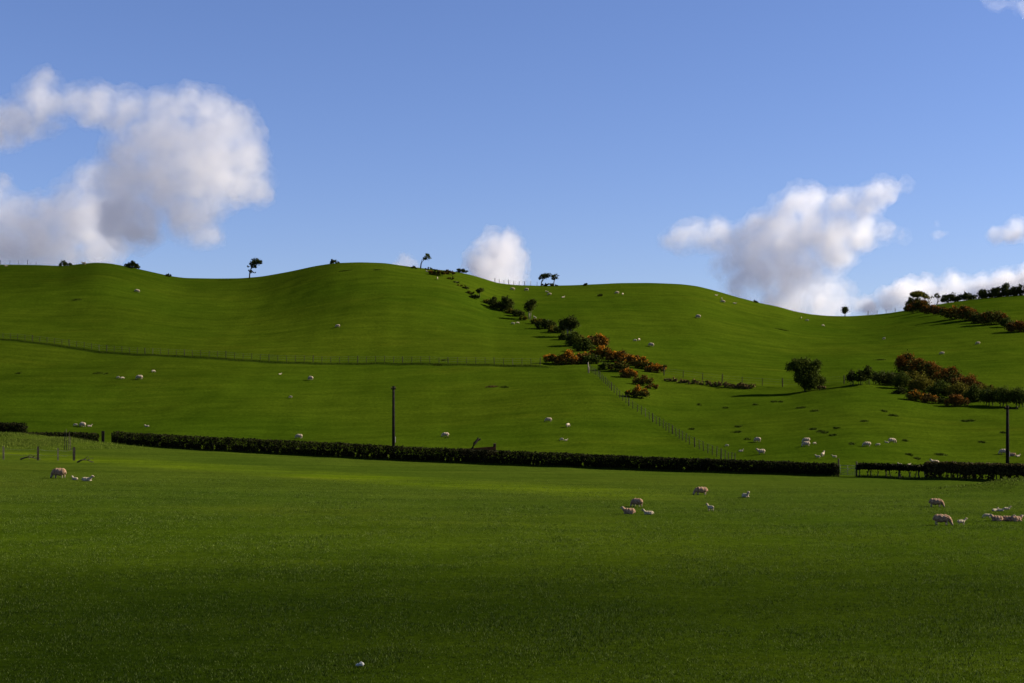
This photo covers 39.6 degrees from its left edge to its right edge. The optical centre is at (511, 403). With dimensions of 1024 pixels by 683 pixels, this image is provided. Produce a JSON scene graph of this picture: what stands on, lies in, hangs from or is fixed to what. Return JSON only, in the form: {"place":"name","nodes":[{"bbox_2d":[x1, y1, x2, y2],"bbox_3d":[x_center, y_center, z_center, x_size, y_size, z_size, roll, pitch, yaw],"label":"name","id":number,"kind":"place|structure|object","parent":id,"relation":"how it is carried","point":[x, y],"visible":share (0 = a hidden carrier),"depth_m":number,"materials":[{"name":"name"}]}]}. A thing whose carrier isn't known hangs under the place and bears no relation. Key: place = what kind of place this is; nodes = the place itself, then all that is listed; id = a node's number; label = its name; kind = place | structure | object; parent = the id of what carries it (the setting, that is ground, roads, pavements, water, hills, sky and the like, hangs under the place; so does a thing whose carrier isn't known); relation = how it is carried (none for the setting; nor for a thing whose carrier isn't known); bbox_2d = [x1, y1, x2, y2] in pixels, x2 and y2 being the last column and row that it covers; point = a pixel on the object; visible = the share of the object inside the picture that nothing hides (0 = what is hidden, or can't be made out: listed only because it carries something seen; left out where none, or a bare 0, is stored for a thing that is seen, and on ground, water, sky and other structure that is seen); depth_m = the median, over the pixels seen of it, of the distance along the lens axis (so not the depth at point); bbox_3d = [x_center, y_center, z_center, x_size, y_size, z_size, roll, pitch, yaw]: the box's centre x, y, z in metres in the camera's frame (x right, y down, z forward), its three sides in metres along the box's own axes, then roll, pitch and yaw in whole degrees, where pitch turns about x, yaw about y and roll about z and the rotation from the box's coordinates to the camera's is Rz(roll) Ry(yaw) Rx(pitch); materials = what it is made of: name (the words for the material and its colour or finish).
{"place":"outdoors","nodes":[
{"label":"outdoors","id":0,"kind":"place"},
{"bbox_2d":[0,339,546,366],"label":"rough grass","id":1,"kind":"structure","parent":0,"point":[280,361],"depth_m":271.33,"materials":[{"name":"green plant"}]},
{"bbox_2d":[0,262,1023,682],"bbox_3d":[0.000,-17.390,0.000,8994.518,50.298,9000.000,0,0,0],"label":"ground","id":2,"kind":"structure","parent":0,"point":[378,312],"depth_m":145.58,"materials":[{"name":"green plant"}]},
{"bbox_2d":[0,422,27,433],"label":"overgrown hedge","id":3,"kind":"object","parent":2,"relation":"on","point":[12,426],"visible":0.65,"depth_m":193.09,"materials":[{"name":"green plant"}]},
{"bbox_2d":[50,468,65,477],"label":"ewe","id":4,"kind":"object","parent":2,"relation":"on","point":[59,471],"visible":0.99,"depth_m":117.81,"materials":[{"name":"beige fur"}]},
{"bbox_2d":[25,431,99,441],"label":"hedge","id":5,"kind":"object","parent":2,"relation":"on","point":[85,436],"visible":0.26,"depth_m":188.12,"materials":[{"name":"green plant"}]},
{"bbox_2d":[59,260,71,265],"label":"shrub","id":6,"kind":"object","parent":2,"relation":"on","point":[64,263],"visible":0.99,"depth_m":400.80,"materials":[{"name":"green plant"}]},
{"bbox_2d":[0,431,151,450],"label":"bank grass","id":7,"kind":"structure","parent":2,"relation":"on","point":[17,442],"depth_m":176.66,"materials":[{"name":"green plant"}]},
{"bbox_2d":[124,260,139,268],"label":"shrub","id":8,"kind":"object","parent":2,"relation":"on","point":[132,264],"visible":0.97,"depth_m":402.29,"materials":[{"name":"green plant"}]},
{"bbox_2d":[247,258,262,277],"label":"hawthorn tree","id":9,"kind":"object","parent":2,"relation":"on","point":[254,263],"visible":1,"depth_m":414.37,"materials":[{"name":"green plant"}]},
{"bbox_2d":[7,333,540,364],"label":"wire fence","id":10,"kind":"object","parent":2,"relation":"on","point":[457,361],"visible":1,"depth_m":271.46,"materials":[{"name":"grey metal"}]},
{"bbox_2d":[391,386,395,452],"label":"utility pole","id":11,"kind":"object","parent":2,"relation":"on","point":[393,388],"visible":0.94,"depth_m":167.87,"materials":[{"name":"wood"}]},
{"bbox_2d":[420,253,431,268],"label":"hawthorn tree","id":12,"kind":"object","parent":2,"relation":"on","point":[426,256],"visible":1,"depth_m":385.73,"materials":[{"name":"green plant"}]},
{"bbox_2d":[428,269,446,275],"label":"gorse bush","id":13,"kind":"object","parent":2,"relation":"on","point":[434,272],"visible":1,"depth_m":370.21,"materials":[{"name":"green plant"}]},
{"bbox_2d":[111,431,839,476],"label":"long hedge","id":14,"kind":"object","parent":2,"relation":"on","point":[665,464],"visible":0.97,"depth_m":159.36,"materials":[{"name":"green plant"}]},
{"bbox_2d":[463,443,495,459],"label":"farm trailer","id":15,"kind":"object","parent":2,"relation":"on","point":[491,448],"visible":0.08,"depth_m":163.57,"materials":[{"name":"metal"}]},
{"bbox_2d":[487,296,499,308],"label":"shrub","id":16,"kind":"object","parent":2,"relation":"on","point":[492,302],"visible":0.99,"depth_m":341.18,"materials":[{"name":"green plant"}]},
{"bbox_2d":[496,295,514,310],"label":"shrub","id":17,"kind":"object","parent":2,"relation":"on","point":[506,303],"visible":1,"depth_m":339.65,"materials":[{"name":"green plant"}]},
{"bbox_2d":[511,308,524,315],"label":"shrub","id":18,"kind":"object","parent":2,"relation":"on","point":[517,312],"visible":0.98,"depth_m":335.36,"materials":[{"name":"green plant"}]},
{"bbox_2d":[522,298,538,318],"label":"hawthorn tree","id":19,"kind":"object","parent":2,"relation":"on","point":[530,304],"visible":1,"depth_m":331.00,"materials":[{"name":"green plant"}]},
{"bbox_2d":[538,273,551,285],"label":"hawthorn tree","id":20,"kind":"object","parent":2,"relation":"on","point":[543,276],"visible":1,"depth_m":419.63,"materials":[{"name":"green plant"}]},
{"bbox_2d":[534,319,556,328],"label":"shrub","id":21,"kind":"object","parent":2,"relation":"on","point":[545,323],"visible":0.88,"depth_m":315.64,"materials":[{"name":"green plant"}]},
{"bbox_2d":[543,353,556,362],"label":"gorse bush","id":22,"kind":"object","parent":2,"relation":"on","point":[548,358],"visible":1,"depth_m":263.31,"materials":[{"name":"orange plant"}]},
{"bbox_2d":[553,326,565,332],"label":"shrub","id":23,"kind":"object","parent":2,"relation":"on","point":[556,328],"visible":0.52,"depth_m":307.77,"materials":[{"name":"green plant"}]},
{"bbox_2d":[557,332,569,339],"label":"shrub","id":24,"kind":"object","parent":2,"relation":"on","point":[563,335],"visible":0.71,"depth_m":297.34,"materials":[{"name":"green plant"}]},
{"bbox_2d":[552,349,579,364],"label":"gorse bush","id":25,"kind":"object","parent":2,"relation":"on","point":[569,356],"visible":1,"depth_m":262.06,"materials":[{"name":"orange plant"}]},
{"bbox_2d":[558,315,580,333],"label":"hawthorn tree","id":26,"kind":"object","parent":2,"relation":"on","point":[567,324],"visible":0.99,"depth_m":301.67,"materials":[{"name":"green plant"}]},
{"bbox_2d":[564,328,582,345],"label":"shrub","id":27,"kind":"object","parent":2,"relation":"on","point":[572,337],"visible":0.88,"depth_m":287.83,"materials":[{"name":"green plant"}]},
{"bbox_2d":[575,352,589,362],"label":"gorse bush","id":28,"kind":"object","parent":2,"relation":"on","point":[580,355],"visible":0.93,"depth_m":263.79,"materials":[{"name":"orange plant"}]},
{"bbox_2d":[571,338,594,350],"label":"shrub","id":29,"kind":"object","parent":2,"relation":"on","point":[586,344],"visible":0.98,"depth_m":280.17,"materials":[{"name":"green plant"}]},
{"bbox_2d":[582,353,601,363],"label":"shrub","id":30,"kind":"object","parent":2,"relation":"on","point":[590,358],"visible":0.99,"depth_m":262.48,"materials":[{"name":"green plant"}]},
{"bbox_2d":[586,333,609,347],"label":"gorse bush","id":31,"kind":"object","parent":2,"relation":"on","point":[599,339],"visible":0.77,"depth_m":285.15,"materials":[{"name":"orange plant"}]},
{"bbox_2d":[589,345,615,358],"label":"gorse bush","id":32,"kind":"object","parent":2,"relation":"on","point":[600,350],"visible":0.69,"depth_m":269.51,"materials":[{"name":"orange plant"}]},
{"bbox_2d":[597,361,610,368],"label":"shrub","id":33,"kind":"object","parent":2,"relation":"on","point":[604,365],"visible":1,"depth_m":253.63,"materials":[{"name":"green plant"}]},
{"bbox_2d":[604,349,629,361],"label":"gorse bush","id":34,"kind":"object","parent":2,"relation":"on","point":[611,356],"visible":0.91,"depth_m":266.76,"materials":[{"name":"orange plant"}]},
{"bbox_2d":[608,359,630,370],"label":"gorse bush","id":35,"kind":"object","parent":2,"relation":"on","point":[619,366],"visible":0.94,"depth_m":251.98,"materials":[{"name":"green plant"}]},
{"bbox_2d":[618,367,638,377],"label":"gorse bush","id":36,"kind":"object","parent":2,"relation":"on","point":[626,372],"visible":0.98,"depth_m":244.61,"materials":[{"name":"orange plant"}]},
{"bbox_2d":[621,506,635,513],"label":"ewe","id":37,"kind":"object","parent":2,"relation":"on","point":[628,510],"visible":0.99,"depth_m":90.13,"materials":[{"name":"beige fur"}]},
{"bbox_2d":[617,354,640,365],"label":"gorse bush","id":38,"kind":"object","parent":2,"relation":"on","point":[629,358],"visible":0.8,"depth_m":263.92,"materials":[{"name":"orange plant"}]},
{"bbox_2d":[630,498,642,506],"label":"ewe","id":39,"kind":"object","parent":2,"relation":"on","point":[637,501],"visible":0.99,"depth_m":96.30,"materials":[{"name":"beige fur"}]},
{"bbox_2d":[624,385,649,397],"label":"gorse bush","id":40,"kind":"object","parent":2,"relation":"on","point":[636,392],"visible":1,"depth_m":224.64,"materials":[{"name":"orange plant"}]},
{"bbox_2d":[632,375,653,384],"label":"gorse bush","id":41,"kind":"object","parent":2,"relation":"on","point":[644,380],"visible":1,"depth_m":237.41,"materials":[{"name":"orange plant"}]},
{"bbox_2d":[632,356,654,368],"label":"gorse bush","id":42,"kind":"object","parent":2,"relation":"on","point":[643,362],"visible":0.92,"depth_m":260.01,"materials":[{"name":"orange plant"}]},
{"bbox_2d":[645,383,658,388],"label":"gorse bush","id":43,"kind":"object","parent":2,"relation":"on","point":[653,386],"visible":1,"depth_m":235.33,"materials":[{"name":"orange plant"}]},
{"bbox_2d":[644,363,667,372],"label":"gorse bush","id":44,"kind":"object","parent":2,"relation":"on","point":[656,367],"visible":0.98,"depth_m":256.96,"materials":[{"name":"orange plant"}]},
{"bbox_2d":[593,367,731,459],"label":"wire fence","id":45,"kind":"object","parent":2,"relation":"on","point":[663,422],"visible":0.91,"depth_m":198.53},
{"bbox_2d":[693,487,707,494],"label":"ewe","id":46,"kind":"object","parent":2,"relation":"on","point":[698,490],"visible":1,"depth_m":109.86,"materials":[{"name":"beige fur"}]},
{"bbox_2d":[721,382,735,387],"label":"scrub clump","id":47,"kind":"object","parent":2,"relation":"on","point":[724,384],"visible":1,"depth_m":242.02,"materials":[{"name":"brown plant"}]},
{"bbox_2d":[741,383,755,388],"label":"scrub clump","id":48,"kind":"object","parent":2,"relation":"on","point":[748,386],"visible":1,"depth_m":240.63,"materials":[{"name":"brown plant"}]},
{"bbox_2d":[663,367,844,386],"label":"wire fence","id":49,"kind":"object","parent":2,"relation":"on","point":[745,377],"visible":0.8,"depth_m":244.12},
{"bbox_2d":[784,355,826,391],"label":"oak tree","id":50,"kind":"object","parent":2,"relation":"on","point":[808,375],"visible":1,"depth_m":232.32,"materials":[{"name":"green plant"}]},
{"bbox_2d":[841,305,849,313],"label":"round tree","id":51,"kind":"object","parent":2,"relation":"on","point":[844,310],"visible":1,"depth_m":423.19,"materials":[{"name":"green plant"}]},
{"bbox_2d":[838,459,856,474],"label":"field gate","id":52,"kind":"structure","parent":2,"relation":"on","point":[847,468],"depth_m":139.74,"materials":[{"name":"wood"}]},
{"bbox_2d":[845,368,859,384],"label":"tree","id":53,"kind":"object","parent":2,"relation":"on","point":[850,375],"visible":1,"depth_m":232.11,"materials":[{"name":"green plant"}]},
{"bbox_2d":[855,369,867,384],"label":"tree","id":54,"kind":"object","parent":2,"relation":"on","point":[861,373],"visible":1,"depth_m":231.74,"materials":[{"name":"green plant"}]},
{"bbox_2d":[862,365,873,384],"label":"tree","id":55,"kind":"object","parent":2,"relation":"on","point":[868,370],"visible":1,"depth_m":232.20,"materials":[{"name":"green plant"}]},
{"bbox_2d":[872,370,898,385],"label":"shrub","id":56,"kind":"object","parent":2,"relation":"on","point":[884,378],"visible":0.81,"depth_m":234.88,"materials":[{"name":"green plant"}]},
{"bbox_2d":[854,462,932,479],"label":"gappy hedge","id":57,"kind":"object","parent":2,"relation":"on","point":[886,467],"visible":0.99,"depth_m":137.47,"materials":[{"name":"green plant"}]},
{"bbox_2d":[891,386,906,393],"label":"shrub","id":58,"kind":"object","parent":2,"relation":"on","point":[902,389],"visible":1,"depth_m":223.54,"materials":[{"name":"green plant"}]},
{"bbox_2d":[890,371,913,388],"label":"shrub","id":59,"kind":"object","parent":2,"relation":"on","point":[902,379],"visible":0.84,"depth_m":229.90,"materials":[{"name":"green plant"}]},
{"bbox_2d":[893,349,918,372],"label":"gorse bush","id":60,"kind":"object","parent":2,"relation":"on","point":[901,362],"visible":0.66,"depth_m":260.02,"materials":[{"name":"brown plant"}]},
{"bbox_2d":[904,370,923,380],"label":"shrub","id":61,"kind":"object","parent":2,"relation":"on","point":[913,375],"visible":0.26,"depth_m":238.16,"materials":[{"name":"green plant"}]},
{"bbox_2d":[904,389,925,400],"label":"gorse bush","id":62,"kind":"object","parent":2,"relation":"on","point":[914,395],"visible":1,"depth_m":217.39,"materials":[{"name":"orange plant"}]},
{"bbox_2d":[906,358,926,373],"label":"gorse bush","id":63,"kind":"object","parent":2,"relation":"on","point":[917,366],"visible":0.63,"depth_m":254.94,"materials":[{"name":"brown plant"}]},
{"bbox_2d":[904,290,928,305],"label":"broad tree","id":64,"kind":"object","parent":2,"relation":"on","point":[917,294],"visible":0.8,"depth_m":412.96,"materials":[{"name":"green plant"}]},
{"bbox_2d":[903,297,931,312],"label":"gorse bush","id":65,"kind":"object","parent":2,"relation":"on","point":[916,305],"visible":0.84,"depth_m":390.57,"materials":[{"name":"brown plant"}]},
{"bbox_2d":[906,370,935,392],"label":"shrub","id":66,"kind":"object","parent":2,"relation":"on","point":[919,383],"visible":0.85,"depth_m":227.24,"materials":[{"name":"green plant"}]},
{"bbox_2d":[918,392,937,402],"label":"gorse bush","id":67,"kind":"object","parent":2,"relation":"on","point":[929,398],"visible":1,"depth_m":217.23,"materials":[{"name":"orange plant"}]},
{"bbox_2d":[921,303,938,313],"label":"gorse bush","id":68,"kind":"object","parent":2,"relation":"on","point":[925,309],"visible":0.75,"depth_m":375.34,"materials":[{"name":"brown plant"}]},
{"bbox_2d":[916,360,945,379],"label":"gorse bush","id":69,"kind":"object","parent":2,"relation":"on","point":[931,368],"visible":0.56,"depth_m":248.53,"materials":[{"name":"brown plant"}]},
{"bbox_2d":[929,498,944,506],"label":"ewe","id":70,"kind":"object","parent":2,"relation":"on","point":[935,501],"visible":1,"depth_m":98.34,"materials":[{"name":"beige fur"}]},
{"bbox_2d":[924,378,951,396],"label":"shrub","id":71,"kind":"object","parent":2,"relation":"on","point":[937,389],"visible":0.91,"depth_m":224.86,"materials":[{"name":"green plant"}]},
{"bbox_2d":[932,306,945,314],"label":"gorse bush","id":72,"kind":"object","parent":2,"relation":"on","point":[937,308],"visible":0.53,"depth_m":366.94,"materials":[{"name":"brown plant"}]},
{"bbox_2d":[933,514,952,525],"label":"ewe","id":73,"kind":"object","parent":2,"relation":"on","point":[941,518],"visible":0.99,"depth_m":83.09,"materials":[{"name":"beige fur"}]},
{"bbox_2d":[931,365,964,383],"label":"gorse bush","id":74,"kind":"object","parent":2,"relation":"on","point":[948,373],"visible":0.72,"depth_m":240.95,"materials":[{"name":"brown plant"}]},
{"bbox_2d":[940,305,958,319],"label":"gorse bush","id":75,"kind":"object","parent":2,"relation":"on","point":[947,312],"visible":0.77,"depth_m":350.69,"materials":[{"name":"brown plant"}]},
{"bbox_2d":[939,292,960,302],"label":"shrub","id":76,"kind":"object","parent":2,"relation":"on","point":[949,298],"visible":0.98,"depth_m":418.00,"materials":[{"name":"green plant"}]},
{"bbox_2d":[943,381,969,398],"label":"shrub","id":77,"kind":"object","parent":2,"relation":"on","point":[959,388],"visible":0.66,"depth_m":223.09,"materials":[{"name":"green plant"}]},
{"bbox_2d":[944,393,970,405],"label":"gorse bush","id":78,"kind":"object","parent":2,"relation":"on","point":[956,400],"visible":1,"depth_m":215.20,"materials":[{"name":"plant"}]},
{"bbox_2d":[955,291,976,300],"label":"shrub","id":79,"kind":"object","parent":2,"relation":"on","point":[966,296],"visible":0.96,"depth_m":415.91,"materials":[{"name":"green plant"}]},
{"bbox_2d":[949,373,984,387],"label":"gorse bush","id":80,"kind":"object","parent":2,"relation":"on","point":[970,379],"visible":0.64,"depth_m":235.34,"materials":[{"name":"brown plant"}]},
{"bbox_2d":[954,305,980,320],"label":"gorse bush","id":81,"kind":"object","parent":2,"relation":"on","point":[964,312],"visible":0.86,"depth_m":344.97,"materials":[{"name":"brown plant"}]},
{"bbox_2d":[962,383,982,401],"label":"shrub","id":82,"kind":"object","parent":2,"relation":"on","point":[973,391],"visible":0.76,"depth_m":220.22,"materials":[{"name":"green plant"}]},
{"bbox_2d":[922,460,1023,481],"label":"brown topped hedge","id":83,"kind":"object","parent":2,"relation":"on","point":[991,470],"visible":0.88,"depth_m":133.91,"materials":[{"name":"green plant"}]},
{"bbox_2d":[969,313,982,323],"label":"shrub","id":84,"kind":"object","parent":2,"relation":"on","point":[974,319],"visible":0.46,"depth_m":339.62,"materials":[{"name":"green plant"}]},
{"bbox_2d":[976,289,987,298],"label":"dark tree","id":85,"kind":"object","parent":2,"relation":"on","point":[981,293],"visible":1,"depth_m":407.38,"materials":[{"name":"green plant"}]},
{"bbox_2d":[977,386,995,405],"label":"leafy tree","id":86,"kind":"object","parent":2,"relation":"on","point":[985,395],"visible":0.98,"depth_m":215.85,"materials":[{"name":"green plant"}]},
{"bbox_2d":[978,384,996,390],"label":"shrub","id":87,"kind":"object","parent":2,"relation":"on","point":[991,386],"visible":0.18,"depth_m":228.14,"materials":[{"name":"green plant"}]},
{"bbox_2d":[976,309,1010,324],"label":"gorse bush","id":88,"kind":"object","parent":2,"relation":"on","point":[988,316],"visible":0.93,"depth_m":334.90,"materials":[{"name":"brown plant"}]},
{"bbox_2d":[986,287,1003,297],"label":"dark tree","id":89,"kind":"object","parent":2,"relation":"on","point":[995,292],"visible":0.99,"depth_m":405.86,"materials":[{"name":"green plant"}]},
{"bbox_2d":[989,514,1002,520],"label":"ewe","id":90,"kind":"object","parent":2,"relation":"on","point":[997,518],"visible":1,"depth_m":86.64,"materials":[{"name":"beige fur"}]},
{"bbox_2d":[991,385,1014,406],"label":"leafy tree","id":91,"kind":"object","parent":2,"relation":"on","point":[1001,396],"visible":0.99,"depth_m":214.49,"materials":[{"name":"green plant"}]},
{"bbox_2d":[997,317,1012,326],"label":"shrub","id":92,"kind":"object","parent":2,"relation":"on","point":[1003,322],"visible":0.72,"depth_m":330.11,"materials":[{"name":"green plant"}]},
{"bbox_2d":[1000,282,1010,296],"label":"dark tree","id":93,"kind":"object","parent":2,"relation":"on","point":[1006,291],"visible":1,"depth_m":405.56,"materials":[{"name":"green plant"}]},
{"bbox_2d":[1002,515,1015,520],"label":"ewe","id":94,"kind":"object","parent":2,"relation":"on","point":[1006,518],"visible":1,"depth_m":86.85,"materials":[{"name":"beige fur"}]},
{"bbox_2d":[1004,405,1018,463],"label":"utility pole","id":95,"kind":"object","parent":2,"relation":"on","point":[1007,408],"visible":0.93,"depth_m":151.86,"materials":[{"name":"wood"}]},
{"bbox_2d":[1004,320,1023,331],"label":"gorse bush","id":96,"kind":"object","parent":2,"relation":"on","point":[1017,326],"visible":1,"depth_m":319.94,"materials":[{"name":"brown plant"}]},
{"bbox_2d":[1009,286,1019,295],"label":"dark tree","id":97,"kind":"object","parent":2,"relation":"on","point":[1014,291],"visible":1,"depth_m":405.33,"materials":[{"name":"green plant"}]},
{"bbox_2d":[1007,386,1023,406],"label":"leafy tree","id":98,"kind":"object","parent":2,"relation":"on","point":[1018,392],"visible":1,"depth_m":214.13,"materials":[{"name":"green plant"}]},
{"bbox_2d":[1011,514,1023,521],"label":"ewe","id":99,"kind":"object","parent":2,"relation":"on","point":[1016,518],"visible":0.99,"depth_m":86.64,"materials":[{"name":"beige fur"}]},
{"bbox_2d":[1017,284,1023,295],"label":"dark tree","id":100,"kind":"object","parent":2,"relation":"on","point":[1020,286],"visible":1,"depth_m":405.14,"materials":[{"name":"green plant"}]},
{"bbox_2d":[0,0,1023,315],"label":"sky","id":101,"kind":"structure","parent":0,"point":[815,157],"materials":[{"name":"blue"}]},
{"bbox_2d":[896,477,1023,492],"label":"bank grass","id":102,"kind":"structure","parent":0,"point":[1007,479],"depth_m":118.59,"materials":[{"name":"green plant"}]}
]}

